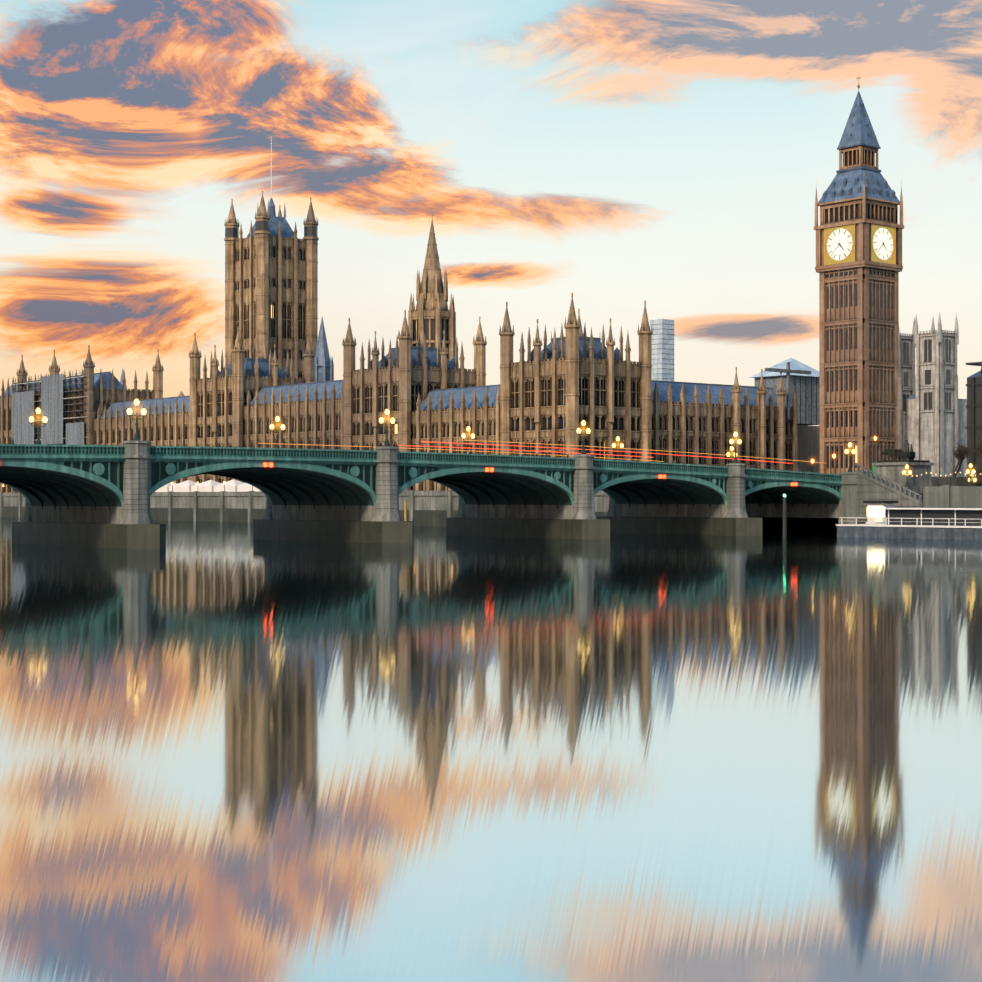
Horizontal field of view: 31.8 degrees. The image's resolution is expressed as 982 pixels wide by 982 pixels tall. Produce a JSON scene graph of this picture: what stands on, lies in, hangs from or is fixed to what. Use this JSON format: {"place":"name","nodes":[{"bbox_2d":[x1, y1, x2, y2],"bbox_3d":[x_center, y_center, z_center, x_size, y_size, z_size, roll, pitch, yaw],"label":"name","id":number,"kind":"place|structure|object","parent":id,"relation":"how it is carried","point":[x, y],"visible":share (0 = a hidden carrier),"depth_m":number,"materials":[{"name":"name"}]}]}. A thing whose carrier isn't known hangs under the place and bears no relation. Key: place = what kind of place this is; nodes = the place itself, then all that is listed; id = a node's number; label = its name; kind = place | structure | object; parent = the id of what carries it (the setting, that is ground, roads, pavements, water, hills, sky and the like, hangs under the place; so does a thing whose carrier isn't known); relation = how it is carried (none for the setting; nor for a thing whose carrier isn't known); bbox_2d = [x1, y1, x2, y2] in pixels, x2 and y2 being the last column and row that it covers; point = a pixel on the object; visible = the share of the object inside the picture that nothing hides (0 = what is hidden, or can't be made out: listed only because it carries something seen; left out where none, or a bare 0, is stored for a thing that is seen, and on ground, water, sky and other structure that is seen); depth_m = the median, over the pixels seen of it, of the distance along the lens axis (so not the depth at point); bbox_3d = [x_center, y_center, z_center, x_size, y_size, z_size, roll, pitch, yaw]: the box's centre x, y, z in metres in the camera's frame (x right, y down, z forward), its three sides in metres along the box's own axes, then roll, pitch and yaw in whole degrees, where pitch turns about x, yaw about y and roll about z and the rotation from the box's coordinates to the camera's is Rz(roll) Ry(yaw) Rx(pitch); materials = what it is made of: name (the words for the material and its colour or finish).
{"place":"outdoors","nodes":[
{"label":"outdoors","id":0,"kind":"place"},
{"bbox_2d":[120,136,455,395],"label":"palace towers","id":1,"kind":"structure","parent":0,"point":[271,278],"depth_m":563.84,"materials":[{"name":"beige stone"}]},
{"bbox_2d":[0,517,981,981],"bbox_3d":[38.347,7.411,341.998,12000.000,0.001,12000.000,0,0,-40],"label":"river water","id":2,"kind":"structure","parent":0,"point":[234,753],"depth_m":39.83,"materials":[{"name":"blue liquid"}]},
{"bbox_2d":[0,477,981,525],"bbox_3d":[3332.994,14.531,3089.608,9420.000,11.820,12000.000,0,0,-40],"label":"embankment wall","id":3,"kind":"structure","parent":2,"relation":"on","point":[430,508],"depth_m":422.26,"materials":[{"name":"grey stone"}]},
{"bbox_2d":[0,397,841,548],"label":"bridge","id":4,"kind":"structure","parent":3,"relation":"on","point":[88,495],"depth_m":240.59,"materials":[{"name":"green metal"}]},
{"bbox_2d":[258,440,821,463],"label":"light trails","id":5,"kind":"object","parent":4,"relation":"on","point":[551,451],"visible":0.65,"depth_m":261.85,"materials":[{"name":"red"}]},
{"bbox_2d":[92,293,819,490],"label":"palace of westminster","id":6,"kind":"structure","parent":3,"relation":"on","point":[555,390],"depth_m":389.79,"materials":[{"name":"beige stone"}]},
{"bbox_2d":[0,312,966,492],"bbox_3d":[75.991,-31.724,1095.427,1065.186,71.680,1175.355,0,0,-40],"label":"background buildings","id":7,"kind":"structure","parent":3,"relation":"on","point":[932,417],"depth_m":540.83,"materials":[{"name":"grey stone"}]},
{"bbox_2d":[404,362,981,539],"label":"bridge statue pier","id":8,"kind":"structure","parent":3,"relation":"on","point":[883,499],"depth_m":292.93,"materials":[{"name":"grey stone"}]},
{"bbox_2d":[814,77,903,474],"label":"clock tower","id":9,"kind":"structure","parent":3,"relation":"on","point":[858,267],"depth_m":386.11,"materials":[{"name":"brown stone"}]},
{"bbox_2d":[0,0,981,425],"label":"sky","id":10,"kind":"structure","parent":0,"point":[673,156],"materials":[{"name":"blue"}]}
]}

